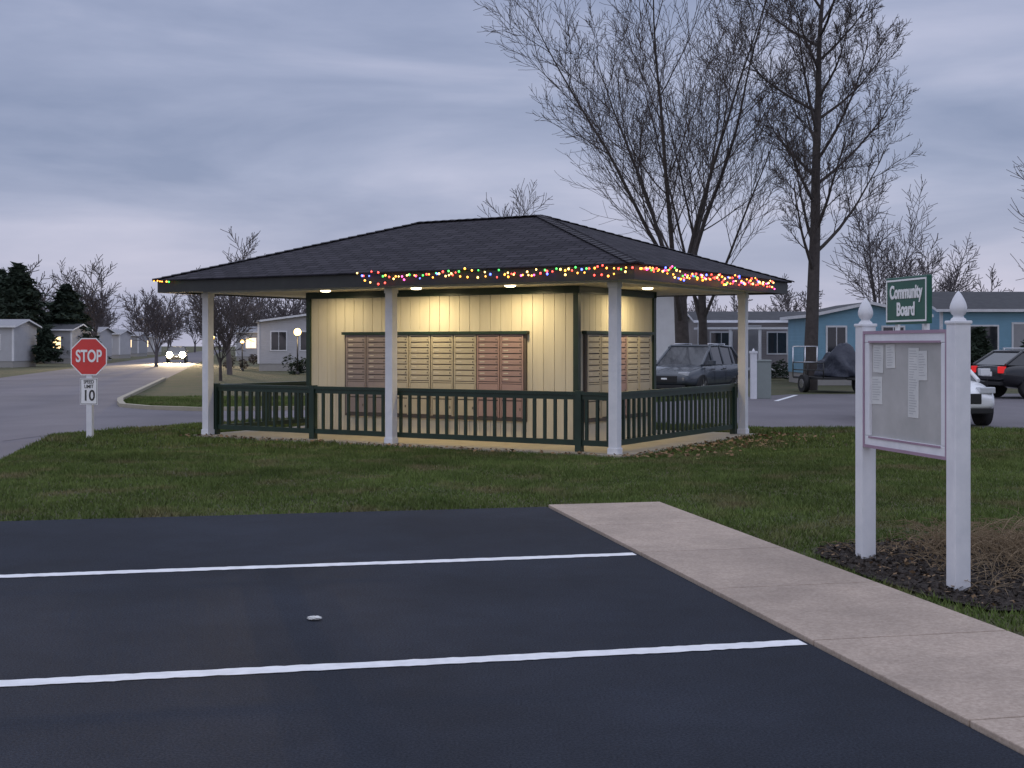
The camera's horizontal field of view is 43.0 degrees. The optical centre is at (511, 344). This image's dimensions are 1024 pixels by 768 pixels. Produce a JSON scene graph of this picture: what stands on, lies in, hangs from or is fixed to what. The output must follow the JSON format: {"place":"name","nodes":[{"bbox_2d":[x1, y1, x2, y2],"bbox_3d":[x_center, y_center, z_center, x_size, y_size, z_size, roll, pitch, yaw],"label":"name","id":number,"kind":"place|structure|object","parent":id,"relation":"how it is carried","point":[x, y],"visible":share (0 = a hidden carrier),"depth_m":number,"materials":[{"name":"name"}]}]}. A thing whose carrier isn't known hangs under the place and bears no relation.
{"place":"outdoors","nodes":[
{"label":"outdoors","id":0,"kind":"place"},
{"bbox_2d":[0,322,36,360],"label":"walls","id":1,"kind":"structure","parent":0,"point":[25,339],"depth_m":93.23,"materials":[{"name":"white"}]},
{"bbox_2d":[0,319,41,327],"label":"roof","id":2,"kind":"structure","parent":1,"relation":"on","point":[10,322],"depth_m":93.37,"materials":[{"name":"metal"}]},
{"bbox_2d":[90,329,111,355],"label":"walls","id":3,"kind":"structure","parent":0,"point":[105,337],"depth_m":135.11,"materials":[{"name":"white"}]},
{"bbox_2d":[89,327,115,332],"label":"roof","id":4,"kind":"structure","parent":3,"relation":"on","point":[100,329],"depth_m":133.65,"materials":[{"name":"metal"}]},
{"bbox_2d":[0,350,222,457],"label":"road","id":5,"kind":"structure","parent":0,"point":[30,401],"depth_m":46.62,"materials":[{"name":"grey asphalt"}]},
{"bbox_2d":[164,346,188,362],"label":"oncoming car","id":6,"kind":"object","parent":5,"relation":"on","point":[177,352],"visible":1,"depth_m":116.61,"materials":[{"name":"white paint"}]},
{"bbox_2d":[112,331,130,354],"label":"walls","id":7,"kind":"structure","parent":0,"point":[125,343],"depth_m":155.22,"materials":[{"name":"white"}]},
{"bbox_2d":[112,329,133,334],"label":"roof","id":8,"kind":"structure","parent":7,"relation":"on","point":[119,331],"depth_m":155.62,"materials":[{"name":"metal"}]},
{"bbox_2d":[131,333,146,352],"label":"walls","id":9,"kind":"structure","parent":0,"point":[142,347],"depth_m":180.72,"materials":[{"name":"grey"}]},
{"bbox_2d":[131,332,149,335],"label":"roof","id":10,"kind":"structure","parent":9,"relation":"on","point":[136,333],"depth_m":180.92,"materials":[{"name":"metal"}]},
{"bbox_2d":[0,507,1023,767],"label":"parking lot","id":11,"kind":"structure","parent":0,"point":[806,705],"depth_m":6.54,"materials":[{"name":"black asphalt"}]},
{"bbox_2d":[307,616,320,619],"bbox_3d":[-1.140,1.574,7.498,0.090,0.025,0.061,0,0,0],"label":"paper scrap","id":12,"kind":"object","parent":11,"relation":"on","point":[313,617],"visible":1,"depth_m":7.48,"materials":[{"name":"white paper"}]},
{"bbox_2d":[0,553,635,577],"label":"parking line","id":13,"kind":"object","parent":11,"relation":"on","point":[301,565],"visible":1,"depth_m":9.34,"materials":[{"name":"paint"}]},
{"bbox_2d":[0,640,806,686],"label":"parking line","id":14,"kind":"object","parent":11,"relation":"on","point":[226,671],"visible":1,"depth_m":6.46,"materials":[{"name":"paint"}]},
{"bbox_2d":[0,346,1023,636],"bbox_3d":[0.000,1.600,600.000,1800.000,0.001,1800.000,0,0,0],"label":"grass ground","id":15,"kind":"structure","parent":0,"point":[186,382],"depth_m":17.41,"materials":[{"name":"green plant"}]},
{"bbox_2d":[0,269,6,292],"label":"pine tree","id":16,"kind":"object","parent":15,"relation":"on","point":[2,275],"visible":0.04,"depth_m":117.63,"materials":[{"name":"green plant"}]},
{"bbox_2d":[0,327,13,360],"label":"windows and door","id":17,"kind":"structure","parent":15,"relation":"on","point":[12,343],"depth_m":91.97,"materials":[{"name":"white paint"}]},
{"bbox_2d":[0,361,35,367],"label":"skirting","id":18,"kind":"object","parent":15,"relation":"on","point":[8,364],"visible":0.8,"depth_m":92.74,"materials":[{"name":"grey"}]},
{"bbox_2d":[0,261,70,354],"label":"pine tree","id":19,"kind":"object","parent":15,"relation":"on","point":[20,296],"visible":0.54,"depth_m":111.20,"materials":[{"name":"green plant"}]},
{"bbox_2d":[30,325,63,363],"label":"evergreen shrub","id":20,"kind":"object","parent":15,"relation":"on","point":[46,345],"visible":1,"depth_m":95.63,"materials":[{"name":"green plant"}]},
{"bbox_2d":[36,358,70,363],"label":"skirting","id":21,"kind":"object","parent":15,"relation":"on","point":[66,360],"visible":0.22,"depth_m":112.03,"materials":[{"name":"grey"}]},
{"bbox_2d":[37,328,88,357],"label":"walls","id":22,"kind":"structure","parent":21,"relation":"on","point":[76,333],"depth_m":112.00,"materials":[{"name":"grey"}]},
{"bbox_2d":[50,324,92,330],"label":"roof","id":23,"kind":"structure","parent":22,"relation":"on","point":[65,327],"depth_m":112.96,"materials":[{"name":"white paint"}]},
{"bbox_2d":[54,331,71,357],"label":"windows and door","id":24,"kind":"structure","parent":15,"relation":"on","point":[59,343],"depth_m":111.97,"materials":[{"name":"white paint"}]},
{"bbox_2d":[44,283,111,358],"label":"pine tree","id":25,"kind":"object","parent":15,"relation":"on","point":[68,306],"visible":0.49,"depth_m":115.23,"materials":[{"name":"green plant"}]},
{"bbox_2d":[49,254,127,335],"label":"bare tree","id":26,"kind":"object","parent":15,"relation":"on","point":[95,303],"visible":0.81,"depth_m":126.87,"materials":[{"name":"brown plant"}]},
{"bbox_2d":[71,338,106,437],"bbox_3d":[-7.271,0.741,22.393,0.638,1.719,0.114,0,0,4],"label":"stop sign","id":27,"kind":"object","parent":15,"relation":"on","point":[89,358],"visible":1,"depth_m":22.34,"materials":[{"name":"red metal"}]},
{"bbox_2d":[112,354,129,358],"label":"skirting","id":28,"kind":"object","parent":15,"relation":"on","point":[120,356],"visible":0.29,"depth_m":154.52,"materials":[{"name":"grey"}]},
{"bbox_2d":[130,353,146,356],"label":"skirting","id":29,"kind":"object","parent":15,"relation":"on","point":[137,354],"visible":0.29,"depth_m":180.03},
{"bbox_2d":[113,287,198,366],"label":"bare tree","id":30,"kind":"object","parent":15,"relation":"on","point":[155,323],"visible":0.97,"depth_m":94.68,"materials":[{"name":"brown plant"}]},
{"bbox_2d":[117,377,304,410],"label":"kerb","id":31,"kind":"structure","parent":15,"relation":"on","point":[121,402],"depth_m":32.25,"materials":[{"name":"concrete"}]},
{"bbox_2d":[187,294,260,380],"bbox_3d":[-12.819,-0.466,58.245,3.692,4.341,3.188,0,0,0],"label":"bare tree","id":32,"kind":"object","parent":15,"relation":"on","point":[222,332],"visible":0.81,"depth_m":57.92,"materials":[{"name":"brown plant"}]},
{"bbox_2d":[182,226,266,374],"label":"bare tree","id":33,"kind":"object","parent":15,"relation":"on","point":[231,300],"visible":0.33,"depth_m":69.85,"materials":[{"name":"brown plant"}]},
{"bbox_2d":[222,354,256,368],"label":"shrub","id":34,"kind":"object","parent":15,"relation":"on","point":[253,357],"visible":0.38,"depth_m":87.83,"materials":[{"name":"green plant"}]},
{"bbox_2d":[241,340,243,370],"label":"street lamp","id":35,"kind":"object","parent":15,"relation":"on","point":[242,342],"visible":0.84,"depth_m":79.96,"materials":[{"name":"grey"}]},
{"bbox_2d":[237,356,252,360],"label":"skirting","id":36,"kind":"object","parent":15,"relation":"on","point":[244,357],"visible":0.21,"depth_m":132.03,"materials":[{"name":"grey"}]},
{"bbox_2d":[237,333,256,355],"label":"walls","id":37,"kind":"structure","parent":36,"relation":"on","point":[247,352],"depth_m":132.00,"materials":[{"name":"white"}]},
{"bbox_2d":[233,326,256,332],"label":"roof","id":38,"kind":"structure","parent":37,"relation":"on","point":[253,330],"depth_m":132.28,"materials":[{"name":"metal"}]},
{"bbox_2d":[236,333,256,359],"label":"windows and door","id":39,"kind":"structure","parent":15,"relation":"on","point":[249,344],"depth_m":131.95,"materials":[{"name":"white paint"}]},
{"bbox_2d":[259,364,305,370],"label":"skirting","id":40,"kind":"object","parent":15,"relation":"on","point":[270,367],"visible":0.29,"depth_m":80.03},
{"bbox_2d":[259,316,305,363],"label":"walls","id":41,"kind":"structure","parent":40,"relation":"on","point":[289,326],"depth_m":80.00,"materials":[{"name":"white"}]},
{"bbox_2d":[256,314,305,322],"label":"roof","id":42,"kind":"structure","parent":41,"relation":"on","point":[285,317],"depth_m":79.70,"materials":[{"name":"white paint"}]},
{"bbox_2d":[257,322,305,363],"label":"windows and door","id":43,"kind":"structure","parent":41,"relation":"attached to","point":[278,340],"depth_m":79.95,"materials":[{"name":"white paint"}]},
{"bbox_2d":[281,353,305,374],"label":"shrub","id":44,"kind":"object","parent":15,"relation":"on","point":[301,369],"visible":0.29,"depth_m":70.44,"materials":[{"name":"green plant"}]},
{"bbox_2d":[294,328,300,374],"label":"street lamp","id":45,"kind":"object","parent":15,"relation":"on","point":[297,332],"visible":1,"depth_m":69.93,"materials":[{"name":"grey"}]},
{"bbox_2d":[152,214,794,457],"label":"mail pavilion","id":46,"kind":"structure","parent":15,"relation":"on","point":[557,361],"depth_m":21.18,"materials":[{"name":"wood"}]},
{"bbox_2d":[154,264,774,289],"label":"string lights","id":47,"kind":"object","parent":46,"relation":"attached to","point":[618,268],"visible":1,"depth_m":19.07,"materials":[{"name":"multicoloured plastic"}]},
{"bbox_2d":[3,254,1013,351],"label":"distant tree line","id":48,"kind":"object","parent":15,"relation":"on","point":[284,312],"visible":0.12,"depth_m":166.19,"materials":[{"name":"plant"}]},
{"bbox_2d":[179,432,846,458],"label":"fallen leaves","id":49,"kind":"object","parent":15,"relation":"on","point":[659,452],"visible":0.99,"depth_m":20.11,"materials":[{"name":"brown plant"}]},
{"bbox_2d":[477,178,552,217],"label":"bare tree","id":50,"kind":"object","parent":15,"relation":"on","point":[522,205],"visible":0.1,"depth_m":84.05,"materials":[{"name":"brown plant"}]},
{"bbox_2d":[25,394,1023,448],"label":"lawn grass","id":51,"kind":"structure","parent":15,"relation":"on","point":[176,439],"depth_m":21.98,"materials":[{"name":"green plant"}]},
{"bbox_2d":[473,0,853,344],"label":"bare tree","id":52,"kind":"object","parent":15,"relation":"on","point":[681,321],"visible":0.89,"depth_m":47.26,"materials":[{"name":"brown plant"}]},
{"bbox_2d":[554,0,837,344],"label":"bare tree","id":53,"kind":"object","parent":15,"relation":"on","point":[702,310],"visible":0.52,"depth_m":50.36,"materials":[{"name":"brown plant"}]},
{"bbox_2d":[656,343,737,396],"bbox_3d":[5.749,0.769,41.198,2.180,1.646,4.436,0,0,31],"label":"parked suv","id":54,"kind":"object","parent":15,"relation":"on","point":[678,365],"visible":0.77,"depth_m":40.42,"materials":[{"name":"grey paint"}]},
{"bbox_2d":[694,327,788,377],"bbox_3d":[11.100,0.375,62.725,4.400,2.450,1.750,0,0,0],"label":"white porch","id":55,"kind":"object","parent":15,"relation":"on","point":[730,329],"visible":0.29,"depth_m":61.90,"materials":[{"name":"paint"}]},
{"bbox_2d":[771,359,788,379],"bbox_3d":[10.758,1.153,58.477,3.869,1.087,1.790,0,0,0],"label":"shrub","id":56,"kind":"object","parent":15,"relation":"on","point":[778,368],"visible":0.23,"depth_m":58.23,"materials":[{"name":"green plant"}]},
{"bbox_2d":[705,0,925,389],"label":"bare tree","id":57,"kind":"object","parent":15,"relation":"on","point":[815,183],"visible":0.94,"depth_m":46.14,"materials":[{"name":"brown plant"}]},
{"bbox_2d":[789,372,851,384],"bbox_3d":[14.150,1.375,54.000,4.240,0.450,4.940,0,0,0],"label":"skirting","id":58,"kind":"object","parent":15,"relation":"on","point":[828,382],"visible":0.14,"depth_m":51.53,"materials":[{"name":"grey"}]},
{"bbox_2d":[788,305,921,372],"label":"walls","id":59,"kind":"structure","parent":58,"relation":"on","point":[849,318],"depth_m":51.50,"materials":[{"name":"blue"}]},
{"bbox_2d":[780,301,932,319],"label":"roof","id":60,"kind":"structure","parent":59,"relation":"on","point":[827,310],"depth_m":51.66,"materials":[{"name":"white paint"}]},
{"bbox_2d":[826,324,923,352],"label":"windows and door","id":61,"kind":"structure","parent":59,"relation":"attached to","point":[836,336],"depth_m":51.45,"materials":[{"name":"white paint"}]},
{"bbox_2d":[792,343,854,391],"bbox_3d":[10.952,0.759,43.721,2.180,1.682,3.423,0,0,-12],"label":"utility trailer","id":62,"kind":"object","parent":15,"relation":"on","point":[837,362],"visible":0.88,"depth_m":43.63,"materials":[{"name":"black metal"}]},
{"bbox_2d":[823,171,944,303],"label":"bare tree","id":63,"kind":"object","parent":15,"relation":"on","point":[868,252],"visible":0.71,"depth_m":78.89,"materials":[{"name":"brown plant"}]},
{"bbox_2d":[814,533,1023,610],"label":"mulch chips","id":64,"kind":"object","parent":15,"relation":"on","point":[901,559],"visible":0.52,"depth_m":8.95,"materials":[{"name":"brown wood"}]},
{"bbox_2d":[818,530,930,556],"bbox_3d":[2.769,1.527,10.013,0.949,0.151,0.776,0,0,0],"label":"dead perennial","id":65,"kind":"object","parent":64,"relation":"on","point":[879,547],"visible":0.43,"depth_m":9.89,"materials":[{"name":"brown plant"}]},
{"bbox_2d":[854,274,971,589],"bbox_3d":[2.762,0.562,9.049,0.128,2.075,1.398,0,0,-12],"label":"community notice board","id":66,"kind":"object","parent":64,"relation":"on","point":[912,392],"visible":0.99,"depth_m":8.89,"materials":[{"name":"white paint"}]},
{"bbox_2d":[819,538,1023,605],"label":"mulch leaves","id":67,"kind":"object","parent":64,"relation":"on","point":[927,574],"visible":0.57,"depth_m":9.17,"materials":[{"name":"brown plant"}]},
{"bbox_2d":[883,514,1022,561],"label":"dead perennial","id":68,"kind":"object","parent":64,"relation":"on","point":[932,538],"visible":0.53,"depth_m":9.90,"materials":[{"name":"brown plant"}]},
{"bbox_2d":[889,543,1023,579],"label":"dead perennial","id":69,"kind":"object","parent":64,"relation":"on","point":[974,558],"visible":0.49,"depth_m":9.19,"materials":[{"name":"brown plant"}]},
{"bbox_2d":[896,514,1023,549],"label":"dead perennial","id":70,"kind":"object","parent":64,"relation":"on","point":[971,532],"visible":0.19,"depth_m":10.28,"materials":[{"name":"brown plant"}]},
{"bbox_2d":[915,507,1023,567],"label":"dead perennial","id":71,"kind":"object","parent":64,"relation":"on","point":[1012,550],"visible":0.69,"depth_m":9.51,"materials":[{"name":"brown plant"}]},
{"bbox_2d":[935,514,1023,555],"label":"dead perennial","id":72,"kind":"object","parent":64,"relation":"on","point":[1015,524],"visible":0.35,"depth_m":10.18,"materials":[{"name":"brown plant"}]},
{"bbox_2d":[939,563,1023,596],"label":"dead perennial","id":73,"kind":"object","parent":64,"relation":"on","point":[996,581],"visible":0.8,"depth_m":8.44,"materials":[{"name":"brown plant"}]},
{"bbox_2d":[945,540,1023,578],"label":"dead perennial","id":74,"kind":"object","parent":64,"relation":"on","point":[1019,567],"visible":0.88,"depth_m":9.01,"materials":[{"name":"brown plant"}]},
{"bbox_2d":[974,526,1022,553],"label":"dead perennial","id":75,"kind":"object","parent":64,"relation":"on","point":[1002,535],"visible":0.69,"depth_m":9.61,"materials":[{"name":"brown plant"}]},
{"bbox_2d":[863,232,982,291],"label":"bare tree","id":76,"kind":"object","parent":15,"relation":"on","point":[949,286],"visible":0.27,"depth_m":90.95,"materials":[{"name":"brown plant"}]},
{"bbox_2d":[971,326,995,365],"bbox_3d":[18.301,0.294,51.099,1.966,2.098,1.746,0,0,-33],"label":"evergreen shrub","id":77,"kind":"object","parent":15,"relation":"on","point":[980,346],"visible":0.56,"depth_m":50.75,"materials":[{"name":"green plant"}]},
{"bbox_2d":[1006,156,1023,279],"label":"bare tree","id":78,"kind":"object","parent":15,"relation":"on","point":[1014,203],"visible":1,"depth_m":50.34,"materials":[{"name":"brown plant"}]},
{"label":"skirting","id":79,"kind":"object","parent":15,"relation":"on","visible":0},
{"bbox_2d":[147,337,160,351],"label":"walls","id":80,"kind":"structure","parent":79,"relation":"on","point":[149,348],"depth_m":210.00,"materials":[{"name":"white"}]},
{"bbox_2d":[0,0,1023,345],"label":"sky","id":81,"kind":"structure","parent":0,"point":[133,133],"materials":[{"name":"grey"}]},
{"bbox_2d":[3,394,1023,440],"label":"side street","id":82,"kind":"structure","parent":0,"point":[828,410],"depth_m":29.35,"materials":[{"name":"grey asphalt"}]},
{"bbox_2d":[749,348,757,398],"bbox_3d":[7.150,0.850,38.500,0.220,1.500,0.220,0,0,0],"label":"white fence post","id":83,"kind":"object","parent":82,"relation":"on","point":[753,373],"visible":0.97,"depth_m":38.41,"materials":[{"name":"white paint"}]},
{"bbox_2d":[757,360,771,398],"bbox_3d":[7.450,1.020,38.600,0.480,1.160,0.340,0,0,0],"label":"electrical box","id":84,"kind":"object","parent":82,"relation":"on","point":[763,379],"visible":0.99,"depth_m":38.45,"materials":[{"name":"grey metal"}]},
{"bbox_2d":[971,368,994,424],"bbox_3d":[8.500,0.845,26.998,2.120,1.493,4.336,0,0,-2],"label":"parked white car","id":85,"kind":"object","parent":82,"relation":"on","point":[982,403],"visible":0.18,"depth_m":24.94,"materials":[{"name":"paint"}]},
{"bbox_2d":[971,348,1023,397],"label":"parked black car","id":86,"kind":"object","parent":82,"relation":"on","point":[1005,367],"visible":0.84,"depth_m":38.55,"materials":[{"name":"paint"}]},
{"bbox_2d":[688,318,787,367],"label":"walls","id":87,"kind":"structure","parent":0,"point":[692,325],"depth_m":64.00,"materials":[{"name":"blue"}]},
{"bbox_2d":[697,323,786,377],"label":"windows and door","id":88,"kind":"structure","parent":87,"relation":"attached to","point":[776,342],"depth_m":63.95,"materials":[{"name":"white paint"}]},
{"bbox_2d":[687,311,805,322],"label":"roof","id":89,"kind":"structure","parent":87,"relation":"on","point":[753,316],"depth_m":64.84,"materials":[{"name":"white paint"}]},
{"bbox_2d":[549,502,1023,754],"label":"sidewalk","id":90,"kind":"structure","parent":0,"point":[966,670],"depth_m":7.58,"materials":[{"name":"concrete"}]},
{"bbox_2d":[930,309,1023,349],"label":"walls","id":91,"kind":"structure","parent":0,"point":[1003,320],"depth_m":56.00,"materials":[{"name":"blue"}]},
{"bbox_2d":[932,292,1023,311],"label":"roof","id":92,"kind":"structure","parent":91,"relation":"on","point":[993,301],"depth_m":57.09,"materials":[{"name":"white paint"}]},
{"bbox_2d":[939,312,1023,349],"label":"windows and door","id":93,"kind":"structure","parent":91,"relation":"attached to","point":[1017,333],"depth_m":55.95,"materials":[{"name":"white paint"}]},
{"bbox_3d":[3.125,1.375,61.000,8.190,0.450,11.940,0,0,0],"label":"skirting","id":94,"kind":"object","parent":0,"visible":0},
{"bbox_2d":[656,297,674,360],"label":"walls","id":95,"kind":"structure","parent":94,"relation":"on","point":[665,330],"depth_m":55.00,"materials":[{"name":"white"}]}
]}

